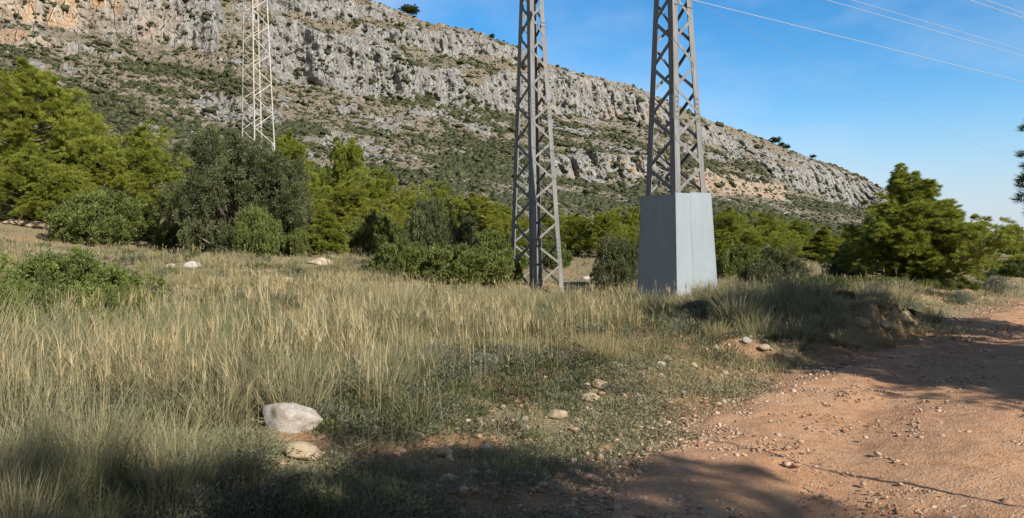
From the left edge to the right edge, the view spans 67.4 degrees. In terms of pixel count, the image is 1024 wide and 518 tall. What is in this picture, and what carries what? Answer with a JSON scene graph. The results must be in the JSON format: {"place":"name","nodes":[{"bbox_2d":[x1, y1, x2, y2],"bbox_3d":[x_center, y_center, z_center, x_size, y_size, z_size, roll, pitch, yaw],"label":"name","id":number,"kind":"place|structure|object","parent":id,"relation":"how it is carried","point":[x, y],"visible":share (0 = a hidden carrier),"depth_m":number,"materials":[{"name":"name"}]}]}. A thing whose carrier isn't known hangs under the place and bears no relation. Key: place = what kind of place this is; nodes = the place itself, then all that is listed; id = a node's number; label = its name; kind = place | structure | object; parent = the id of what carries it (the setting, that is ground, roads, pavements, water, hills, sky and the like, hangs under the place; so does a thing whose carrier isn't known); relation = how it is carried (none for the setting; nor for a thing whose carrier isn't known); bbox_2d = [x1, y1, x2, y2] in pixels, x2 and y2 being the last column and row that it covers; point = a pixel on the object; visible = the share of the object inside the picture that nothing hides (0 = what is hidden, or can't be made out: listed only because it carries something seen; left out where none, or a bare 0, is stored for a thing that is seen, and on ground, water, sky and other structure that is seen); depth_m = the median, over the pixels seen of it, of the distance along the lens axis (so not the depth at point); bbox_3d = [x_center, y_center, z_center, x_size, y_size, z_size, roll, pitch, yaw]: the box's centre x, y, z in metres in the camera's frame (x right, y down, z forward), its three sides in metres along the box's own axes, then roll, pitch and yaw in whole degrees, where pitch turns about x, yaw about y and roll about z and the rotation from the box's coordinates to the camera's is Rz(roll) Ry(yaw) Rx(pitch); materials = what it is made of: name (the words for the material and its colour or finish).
{"place":"outdoors","nodes":[
{"label":"outdoors","id":0,"kind":"place"},
{"bbox_2d":[0,0,998,244],"bbox_3d":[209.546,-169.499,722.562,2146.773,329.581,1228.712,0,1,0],"label":"mountain","id":1,"kind":"structure","parent":0,"point":[349,37],"depth_m":441.47,"materials":[{"name":"grey stone"}]},
{"bbox_2d":[398,5,410,11],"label":"pine tree","id":2,"kind":"object","parent":1,"relation":"on","point":[403,8],"visible":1,"depth_m":518.74,"materials":[{"name":"green plant"}]},
{"bbox_2d":[404,4,419,15],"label":"pine tree","id":3,"kind":"object","parent":1,"relation":"on","point":[413,10],"visible":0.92,"depth_m":522.95,"materials":[{"name":"green plant"}]},
{"bbox_2d":[0,0,1023,246],"bbox_3d":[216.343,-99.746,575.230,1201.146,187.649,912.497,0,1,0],"label":"hillside scrub","id":4,"kind":"object","parent":1,"relation":"on","point":[492,168],"visible":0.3,"depth_m":371.90,"materials":[{"name":"green plant"}]},
{"bbox_2d":[767,136,781,142],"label":"pine tree","id":5,"kind":"object","parent":1,"relation":"on","point":[773,139],"visible":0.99,"depth_m":713.36,"materials":[{"name":"green plant"}]},
{"bbox_2d":[0,205,1023,517],"bbox_3d":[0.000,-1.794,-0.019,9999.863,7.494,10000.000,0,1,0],"label":"ground","id":6,"kind":"structure","parent":0,"point":[874,330],"depth_m":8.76,"materials":[{"name":"green plant"}]},
{"bbox_2d":[2,219,28,224],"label":"stone","id":7,"kind":"object","parent":6,"relation":"on","point":[18,221],"visible":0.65,"depth_m":34.65,"materials":[{"name":"stone"}]},
{"bbox_2d":[0,194,33,215],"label":"grey shrub","id":8,"kind":"object","parent":6,"relation":"on","point":[11,199],"visible":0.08,"depth_m":36.45,"materials":[{"name":"green plant"}]},
{"bbox_2d":[0,112,40,163],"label":"pine tree","id":9,"kind":"object","parent":6,"relation":"on","point":[7,152],"visible":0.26,"depth_m":38.88,"materials":[{"name":"green plant"}]},
{"bbox_2d":[0,211,42,220],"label":"shrub","id":10,"kind":"object","parent":6,"relation":"on","point":[5,216],"visible":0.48,"depth_m":35.22,"materials":[{"name":"green plant"}]},
{"bbox_2d":[0,280,46,350],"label":"shrub","id":11,"kind":"object","parent":6,"relation":"on","point":[5,287],"visible":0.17,"depth_m":9.16,"materials":[{"name":"green plant"}]},
{"bbox_2d":[24,221,51,227],"bbox_3d":[-21.490,-1.476,34.926,1.152,0.432,1.071,-3,-5,-1],"label":"stone","id":12,"kind":"object","parent":6,"relation":"on","point":[37,224],"visible":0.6,"depth_m":34.51,"materials":[{"name":"beige stone"}]},
{"bbox_2d":[0,144,95,221],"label":"pine tree","id":13,"kind":"object","parent":6,"relation":"on","point":[22,162],"visible":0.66,"depth_m":35.28,"materials":[{"name":"green plant"}]},
{"bbox_2d":[8,170,108,223],"bbox_3d":[-20.409,-2.634,34.760,4.057,2.864,3.940,1,1,45],"label":"pine tree","id":14,"kind":"object","parent":6,"relation":"on","point":[61,184],"visible":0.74,"depth_m":34.32,"materials":[{"name":"green plant"}]},
{"bbox_2d":[0,57,120,205],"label":"pine tree","id":15,"kind":"object","parent":6,"relation":"on","point":[25,87],"visible":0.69,"depth_m":39.53,"materials":[{"name":"green plant"}]},
{"bbox_2d":[0,243,169,328],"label":"shrub","id":16,"kind":"object","parent":6,"relation":"on","point":[85,271],"visible":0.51,"depth_m":11.89,"materials":[{"name":"green plant"}]},
{"bbox_2d":[45,103,148,189],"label":"pine tree","id":17,"kind":"object","parent":6,"relation":"on","point":[101,118],"visible":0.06,"depth_m":43.78,"materials":[{"name":"green plant"}]},
{"bbox_2d":[41,186,161,244],"bbox_3d":[-17.554,-1.877,32.971,4.302,2.697,5.051,0,1,15],"label":"shrub","id":18,"kind":"object","parent":6,"relation":"on","point":[95,217],"visible":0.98,"depth_m":31.90,"materials":[{"name":"green plant"}]},
{"bbox_2d":[43,150,165,211],"bbox_3d":[-21.120,-3.789,39.685,5.320,3.757,5.166,0,1,38],"label":"pine tree","id":19,"kind":"object","parent":6,"relation":"on","point":[108,166],"visible":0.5,"depth_m":39.46,"materials":[{"name":"green plant"}]},
{"bbox_2d":[80,256,130,265],"bbox_3d":[-12.884,0.087,24.042,1.826,0.362,0.451,0,1,0],"label":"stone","id":20,"kind":"object","parent":6,"relation":"on","point":[111,260],"visible":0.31,"depth_m":24.04,"materials":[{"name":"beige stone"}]},
{"bbox_2d":[83,280,158,333],"bbox_3d":[-5.968,0.760,11.785,1.148,0.906,0.930,0,1,-25],"label":"shrub","id":21,"kind":"object","parent":6,"relation":"on","point":[124,290],"visible":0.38,"depth_m":11.69,"materials":[{"name":"green plant"}]},
{"bbox_2d":[107,120,194,196],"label":"pine tree","id":22,"kind":"object","parent":6,"relation":"on","point":[138,139],"visible":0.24,"depth_m":51.24,"materials":[{"name":"green plant"}]},
{"bbox_2d":[111,143,198,208],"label":"pine tree","id":23,"kind":"object","parent":6,"relation":"on","point":[149,160],"visible":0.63,"depth_m":42.37,"materials":[{"name":"green plant"}]},
{"bbox_2d":[152,216,210,248],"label":"shrub","id":24,"kind":"object","parent":6,"relation":"on","point":[161,236],"visible":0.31,"depth_m":32.86,"materials":[{"name":"green plant"}]},
{"bbox_2d":[183,261,201,267],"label":"stone","id":25,"kind":"object","parent":6,"relation":"on","point":[191,263],"visible":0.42,"depth_m":24.79,"materials":[{"name":"stone"}]},
{"bbox_2d":[164,165,226,214],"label":"pine tree","id":26,"kind":"object","parent":6,"relation":"on","point":[183,193],"visible":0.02,"depth_m":65.80,"materials":[{"name":"green plant"}]},
{"bbox_2d":[154,123,313,255],"bbox_3d":[-10.976,-2.762,32.442,6.398,5.559,7.309,1,1,42],"label":"kermes oak","id":27,"kind":"object","parent":6,"relation":"on","point":[276,180],"visible":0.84,"depth_m":30.75,"materials":[{"name":"green plant"}]},
{"bbox_2d":[230,202,283,257],"bbox_3d":[-9.861,-1.083,29.454,2.031,2.353,2.384,0,1,-1],"label":"shrub","id":28,"kind":"object","parent":6,"relation":"on","point":[269,236],"visible":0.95,"depth_m":28.93,"materials":[{"name":"green plant"}]},
{"bbox_2d":[241,0,274,168],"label":"lattice pylon","id":29,"kind":"object","parent":6,"relation":"on","point":[253,65],"visible":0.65,"depth_m":44.84,"materials":[{"name":"metal"}]},
{"bbox_2d":[262,402,322,432],"bbox_3d":[-1.680,1.211,5.777,0.449,0.262,0.350,1,1,42],"label":"boulder","id":30,"kind":"object","parent":6,"relation":"on","point":[300,418],"visible":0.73,"depth_m":5.67,"materials":[{"name":"stone"}]},
{"bbox_2d":[263,131,332,219],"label":"pine tree","id":31,"kind":"object","parent":6,"relation":"on","point":[288,146],"visible":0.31,"depth_m":45.70,"materials":[{"name":"green plant"}]},
{"bbox_2d":[280,441,322,460],"bbox_3d":[-1.441,1.312,5.247,0.297,0.128,0.219,3,4,-5],"label":"stone","id":32,"kind":"object","parent":6,"relation":"on","point":[308,450],"visible":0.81,"depth_m":5.19,"materials":[{"name":"stone"}]},
{"bbox_2d":[281,224,326,256],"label":"shrub","id":33,"kind":"object","parent":6,"relation":"on","point":[296,240],"visible":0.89,"depth_m":30.57,"materials":[{"name":"green plant"}]},
{"bbox_2d":[306,257,332,264],"bbox_3d":[-6.961,0.136,27.892,1.030,0.387,0.853,4,3,-15],"label":"stone","id":34,"kind":"object","parent":6,"relation":"on","point":[318,261],"visible":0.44,"depth_m":27.71,"materials":[{"name":"beige stone"}]},
{"bbox_2d":[307,205,352,254],"bbox_3d":[-7.578,-1.114,31.611,2.038,2.206,2.276,0,1,-19],"label":"pine tree","id":35,"kind":"object","parent":6,"relation":"on","point":[329,230],"visible":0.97,"depth_m":31.14,"materials":[{"name":"green plant"}]},
{"bbox_2d":[309,168,356,225],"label":"pine tree","id":36,"kind":"object","parent":6,"relation":"on","point":[323,181],"visible":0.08,"depth_m":69.47,"materials":[{"name":"green plant"}]},
{"bbox_2d":[308,181,397,239],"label":"pine tree","id":37,"kind":"object","parent":6,"relation":"on","point":[352,198],"visible":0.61,"depth_m":42.24,"materials":[{"name":"green plant"}]},
{"bbox_2d":[311,136,402,213],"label":"pine tree","id":38,"kind":"object","parent":6,"relation":"on","point":[348,156],"visible":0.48,"depth_m":48.24,"materials":[{"name":"green plant"}]},
{"bbox_2d":[342,210,409,257],"bbox_3d":[-6.301,-1.105,35.908,3.747,2.445,3.192,-1,1,-43],"label":"shrub","id":39,"kind":"object","parent":6,"relation":"on","point":[377,230],"visible":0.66,"depth_m":35.34,"materials":[{"name":"green plant"}]},
{"bbox_2d":[333,166,419,239],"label":"pine tree","id":40,"kind":"object","parent":6,"relation":"on","point":[381,186],"visible":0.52,"depth_m":45.46,"materials":[{"name":"green plant"}]},
{"bbox_2d":[361,237,445,280],"bbox_3d":[-3.467,0.047,26.025,3.042,1.639,1.941,0,1,-27],"label":"shrub","id":41,"kind":"object","parent":6,"relation":"on","point":[408,255],"visible":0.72,"depth_m":25.44,"materials":[{"name":"green plant"}]},
{"bbox_2d":[388,190,441,227],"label":"pine tree","id":42,"kind":"object","parent":6,"relation":"on","point":[411,205],"visible":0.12,"depth_m":51.51,"materials":[{"name":"green plant"}]},
{"bbox_2d":[403,195,457,254],"bbox_3d":[-3.174,-0.919,29.396,2.185,3.254,2.760,0,1,36],"label":"shrub","id":43,"kind":"object","parent":6,"relation":"on","point":[428,221],"visible":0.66,"depth_m":28.85,"materials":[{"name":"green plant"}]},
{"bbox_2d":[422,339,445,355],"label":"grey shrub","id":44,"kind":"object","parent":6,"relation":"on","point":[437,342],"visible":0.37,"depth_m":9.28,"materials":[{"name":"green plant"}]},
{"bbox_2d":[413,179,463,225],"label":"pine tree","id":45,"kind":"object","parent":6,"relation":"on","point":[439,192],"visible":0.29,"depth_m":59.56,"materials":[{"name":"green plant"}]},
{"bbox_2d":[434,446,452,456],"bbox_3d":[-0.495,1.393,5.534,0.132,0.087,0.122,-4,-6,5],"label":"stone","id":46,"kind":"object","parent":6,"relation":"on","point":[443,450],"visible":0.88,"depth_m":5.49,"materials":[{"name":"beige stone"}]},
{"bbox_2d":[2,294,903,517],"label":"creeping cover","id":47,"kind":"object","parent":6,"relation":"on","point":[619,404],"visible":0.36,"depth_m":5.90,"materials":[{"name":"green plant"}]},
{"bbox_2d":[408,242,523,287],"bbox_3d":[-1.427,0.234,26.041,4.630,1.673,2.954,0,1,-28],"label":"shrub","id":48,"kind":"object","parent":6,"relation":"on","point":[462,263],"visible":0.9,"depth_m":25.17,"materials":[{"name":"green plant"}]},
{"bbox_2d":[453,207,485,255],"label":"shrub","id":49,"kind":"object","parent":6,"relation":"on","point":[466,232],"visible":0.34,"depth_m":30.73,"materials":[{"name":"green plant"}]},
{"bbox_2d":[0,238,944,451],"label":"seeding grass","id":50,"kind":"structure","parent":6,"relation":"on","point":[498,314],"depth_m":8.44,"materials":[{"name":"beige plant"}]},
{"bbox_2d":[443,192,511,240],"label":"pine tree","id":51,"kind":"object","parent":6,"relation":"on","point":[473,202],"visible":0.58,"depth_m":51.54,"materials":[{"name":"green plant"}]},
{"bbox_2d":[467,351,502,372],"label":"grey shrub","id":52,"kind":"object","parent":6,"relation":"on","point":[477,359],"visible":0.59,"depth_m":8.55,"materials":[{"name":"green plant"}]},
{"bbox_2d":[482,444,493,452],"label":"stone","id":53,"kind":"object","parent":6,"relation":"on","point":[487,446],"visible":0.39,"depth_m":5.93,"materials":[{"name":"stone"}]},
{"bbox_2d":[0,237,989,517],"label":"herbs","id":54,"kind":"object","parent":6,"relation":"on","point":[450,373],"visible":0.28,"depth_m":7.23,"materials":[{"name":"beige plant"}]},
{"bbox_2d":[465,227,528,268],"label":"shrub","id":55,"kind":"object","parent":6,"relation":"on","point":[491,241],"visible":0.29,"depth_m":34.95,"materials":[{"name":"green plant"}]},
{"bbox_2d":[0,215,1023,517],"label":"tall grass","id":56,"kind":"structure","parent":6,"relation":"on","point":[34,471],"depth_m":7.03,"materials":[{"name":"plant"}]},
{"bbox_2d":[496,205,528,245],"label":"pine tree","id":57,"kind":"object","parent":6,"relation":"on","point":[523,223],"visible":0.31,"depth_m":54.46,"materials":[{"name":"green plant"}]},
{"bbox_2d":[509,216,541,247],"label":"pine tree","id":58,"kind":"object","parent":6,"relation":"on","point":[525,217],"visible":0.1,"depth_m":77.30,"materials":[{"name":"green plant"}]},
{"bbox_2d":[511,0,563,292],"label":"lattice pylon","id":59,"kind":"object","parent":6,"relation":"on","point":[536,235],"visible":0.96,"depth_m":27.97,"materials":[{"name":"metal"}]},
{"bbox_2d":[516,210,572,248],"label":"pine tree","id":60,"kind":"object","parent":6,"relation":"on","point":[546,221],"visible":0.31,"depth_m":56.52,"materials":[{"name":"green plant"}]},
{"bbox_2d":[526,240,573,267],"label":"shrub","id":61,"kind":"object","parent":6,"relation":"on","point":[566,256],"visible":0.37,"depth_m":37.02,"materials":[{"name":"green plant"}]},
{"bbox_2d":[546,409,567,419],"bbox_3d":[0.404,1.439,7.082,0.201,0.105,0.153,0,1,31],"label":"stone","id":62,"kind":"object","parent":6,"relation":"on","point":[559,414],"visible":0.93,"depth_m":7.03,"materials":[{"name":"stone"}]},
{"bbox_2d":[542,212,604,255],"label":"pine tree","id":63,"kind":"object","parent":6,"relation":"on","point":[578,221],"visible":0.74,"depth_m":51.38,"materials":[{"name":"green plant"}]},
{"bbox_2d":[581,392,599,401],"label":"stone","id":64,"kind":"object","parent":6,"relation":"on","point":[588,395],"visible":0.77,"depth_m":7.76,"materials":[{"name":"stone"}]},
{"bbox_2d":[590,379,606,389],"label":"stone","id":65,"kind":"object","parent":6,"relation":"on","point":[599,386],"visible":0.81,"depth_m":8.15,"materials":[{"name":"stone"}]},
{"bbox_2d":[570,210,637,257],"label":"pine tree","id":66,"kind":"object","parent":6,"relation":"on","point":[603,224],"visible":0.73,"depth_m":49.48,"materials":[{"name":"green plant"}]},
{"bbox_2d":[589,234,638,290],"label":"shrub","id":67,"kind":"object","parent":6,"relation":"on","point":[622,266],"visible":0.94,"depth_m":28.63,"materials":[{"name":"green plant"}]},
{"bbox_2d":[612,206,639,251],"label":"pine tree","id":68,"kind":"object","parent":6,"relation":"on","point":[632,219],"visible":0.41,"depth_m":57.49,"materials":[{"name":"green plant"}]},
{"bbox_2d":[646,0,705,195],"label":"lattice pylon","id":69,"kind":"object","parent":6,"relation":"on","point":[672,32],"visible":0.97,"depth_m":22.30,"materials":[{"name":"metal"}]},
{"bbox_2d":[696,1,1016,160],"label":"power line","id":70,"kind":"object","parent":69,"relation":"hanging from","point":[811,62],"visible":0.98,"depth_m":54.39,"materials":[{"name":"metal"}]},
{"bbox_2d":[693,0,1022,81],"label":"power line","id":71,"kind":"object","parent":69,"relation":"hanging from","point":[848,38],"visible":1,"depth_m":44.44,"materials":[{"name":"metal"}]},
{"bbox_2d":[828,0,1022,55],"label":"power line","id":72,"kind":"object","parent":69,"relation":"hanging from","point":[923,27],"visible":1,"depth_m":35.40,"materials":[{"name":"metal"}]},
{"bbox_2d":[853,0,1021,49],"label":"power line","id":73,"kind":"object","parent":69,"relation":"hanging from","point":[935,24],"visible":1,"depth_m":35.32,"materials":[{"name":"metal"}]},
{"bbox_2d":[970,0,1023,18],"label":"power line","id":74,"kind":"object","parent":69,"relation":"hanging from","point":[997,9],"visible":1,"depth_m":28.76,"materials":[{"name":"metal"}]},
{"bbox_2d":[637,192,717,300],"bbox_3d":[4.874,-0.157,22.600,1.688,3.536,1.688,0,1,-33],"label":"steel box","id":75,"kind":"object","parent":6,"relation":"on","point":[676,237],"visible":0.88,"depth_m":22.02,"materials":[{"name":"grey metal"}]},
{"bbox_2d":[716,244,762,280],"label":"shrub","id":76,"kind":"object","parent":6,"relation":"on","point":[726,261],"visible":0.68,"depth_m":33.35,"materials":[{"name":"green plant"}]},
{"bbox_2d":[713,206,770,258],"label":"pine tree","id":77,"kind":"object","parent":6,"relation":"on","point":[731,219],"visible":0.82,"depth_m":45.46,"materials":[{"name":"green plant"}]},
{"bbox_2d":[742,337,751,343],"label":"stone","id":78,"kind":"object","parent":6,"relation":"on","point":[746,340],"visible":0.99,"depth_m":11.10,"materials":[{"name":"stone"}]},
{"bbox_2d":[756,344,769,350],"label":"stone","id":79,"kind":"object","parent":6,"relation":"on","point":[764,347],"visible":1,"depth_m":10.98,"materials":[{"name":"beige stone"}]},
{"bbox_2d":[736,210,807,256],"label":"pine tree","id":80,"kind":"object","parent":6,"relation":"on","point":[764,225],"visible":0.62,"depth_m":47.16,"materials":[{"name":"green plant"}]},
{"bbox_2d":[737,243,813,284],"bbox_3d":[9.367,0.257,27.482,3.190,1.709,2.376,0,1,-32],"label":"shrub","id":81,"kind":"object","parent":6,"relation":"on","point":[772,256],"visible":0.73,"depth_m":27.15,"materials":[{"name":"green plant"}]},
{"bbox_2d":[772,219,819,255],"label":"pine tree","id":82,"kind":"object","parent":6,"relation":"on","point":[797,225],"visible":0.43,"depth_m":56.26,"materials":[{"name":"green plant"}]},
{"bbox_2d":[784,274,853,289],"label":"shrub","id":83,"kind":"object","parent":6,"relation":"on","point":[842,281],"visible":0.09,"depth_m":23.43,"materials":[{"name":"green plant"}]},
{"bbox_2d":[790,226,848,262],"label":"pine tree","id":84,"kind":"object","parent":6,"relation":"on","point":[819,242],"visible":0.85,"depth_m":49.34,"materials":[{"name":"green plant"}]},
{"bbox_2d":[821,242,864,278],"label":"shrub","id":85,"kind":"object","parent":6,"relation":"on","point":[834,268],"visible":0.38,"depth_m":30.85,"materials":[{"name":"green plant"}]},
{"bbox_2d":[828,291,863,299],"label":"shrub","id":86,"kind":"object","parent":6,"relation":"on","point":[847,293],"visible":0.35,"depth_m":14.67,"materials":[{"name":"green plant"}]},
{"bbox_2d":[836,227,861,245],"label":"pine tree","id":87,"kind":"object","parent":6,"relation":"on","point":[844,236],"visible":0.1,"depth_m":51.55,"materials":[{"name":"green plant"}]},
{"bbox_2d":[855,317,870,328],"bbox_3d":[5.994,1.108,13.209,0.233,0.212,0.305,-1,1,-43],"label":"stone","id":88,"kind":"object","parent":6,"relation":"on","point":[865,324],"visible":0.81,"depth_m":13.12,"materials":[{"name":"stone"}]},
{"bbox_2d":[851,275,908,282],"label":"shrub","id":89,"kind":"object","parent":6,"relation":"on","point":[880,277],"visible":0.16,"depth_m":25.77,"materials":[{"name":"green plant"}]},
{"bbox_2d":[880,321,891,329],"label":"stone","id":90,"kind":"object","parent":6,"relation":"on","point":[886,324],"visible":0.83,"depth_m":13.28,"materials":[{"name":"beige stone"}]},
{"bbox_2d":[899,313,909,322],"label":"stone","id":91,"kind":"object","parent":6,"relation":"on","point":[903,316],"visible":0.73,"depth_m":14.47,"materials":[{"name":"stone"}]},
{"bbox_2d":[908,309,921,315],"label":"shrub","id":92,"kind":"object","parent":6,"relation":"on","point":[911,311],"visible":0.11,"depth_m":15.49,"materials":[{"name":"green plant"}]},
{"bbox_2d":[899,301,934,313],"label":"grey shrub","id":93,"kind":"object","parent":6,"relation":"on","point":[917,304],"visible":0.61,"depth_m":18.91,"materials":[{"name":"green plant"}]},
{"bbox_2d":[817,162,1023,279],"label":"pine tree","id":94,"kind":"object","parent":6,"relation":"on","point":[914,227],"visible":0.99,"depth_m":26.81,"materials":[{"name":"green plant"}]},
{"bbox_2d":[899,271,980,290],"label":"shrub","id":95,"kind":"object","parent":6,"relation":"on","point":[940,280],"visible":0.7,"depth_m":26.07,"materials":[{"name":"green plant"}]},
{"bbox_2d":[946,289,976,305],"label":"grey shrub","id":96,"kind":"object","parent":6,"relation":"on","point":[962,298],"visible":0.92,"depth_m":21.90,"materials":[{"name":"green plant"}]},
{"bbox_2d":[980,271,1002,281],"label":"shrub","id":97,"kind":"object","parent":6,"relation":"on","point":[991,273],"visible":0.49,"depth_m":32.88,"materials":[{"name":"green plant"}]},
{"bbox_2d":[978,275,1017,294],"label":"grey shrub","id":98,"kind":"object","parent":6,"relation":"on","point":[1001,285],"visible":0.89,"depth_m":26.83,"materials":[{"name":"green plant"}]},
{"bbox_2d":[979,258,1023,277],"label":"shrub","id":99,"kind":"object","parent":6,"relation":"on","point":[1009,267],"visible":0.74,"depth_m":35.75,"materials":[{"name":"green plant"}]},
{"bbox_2d":[989,227,1023,255],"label":"pine tree","id":100,"kind":"object","parent":6,"relation":"on","point":[1016,251],"visible":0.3,"depth_m":61.56,"materials":[{"name":"green plant"}]},
{"bbox_2d":[1009,119,1023,274],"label":"pine tree","id":101,"kind":"object","parent":6,"relation":"on","point":[1019,185],"visible":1,"depth_m":14.39,"materials":[{"name":"green plant"}]},
{"bbox_2d":[113,287,1023,517],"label":"gravel","id":102,"kind":"structure","parent":0,"point":[591,509],"depth_m":6.40,"materials":[{"name":"brown gravel"}]},
{"bbox_2d":[373,0,1023,235],"label":"sky","id":103,"kind":"structure","parent":0,"point":[748,82],"materials":[{"name":"blue"}]},
{"bbox_2d":[612,301,1023,517],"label":"dirt road","id":104,"kind":"structure","parent":0,"point":[952,465],"depth_m":6.13,"materials":[{"name":"brown soil"}]}
]}

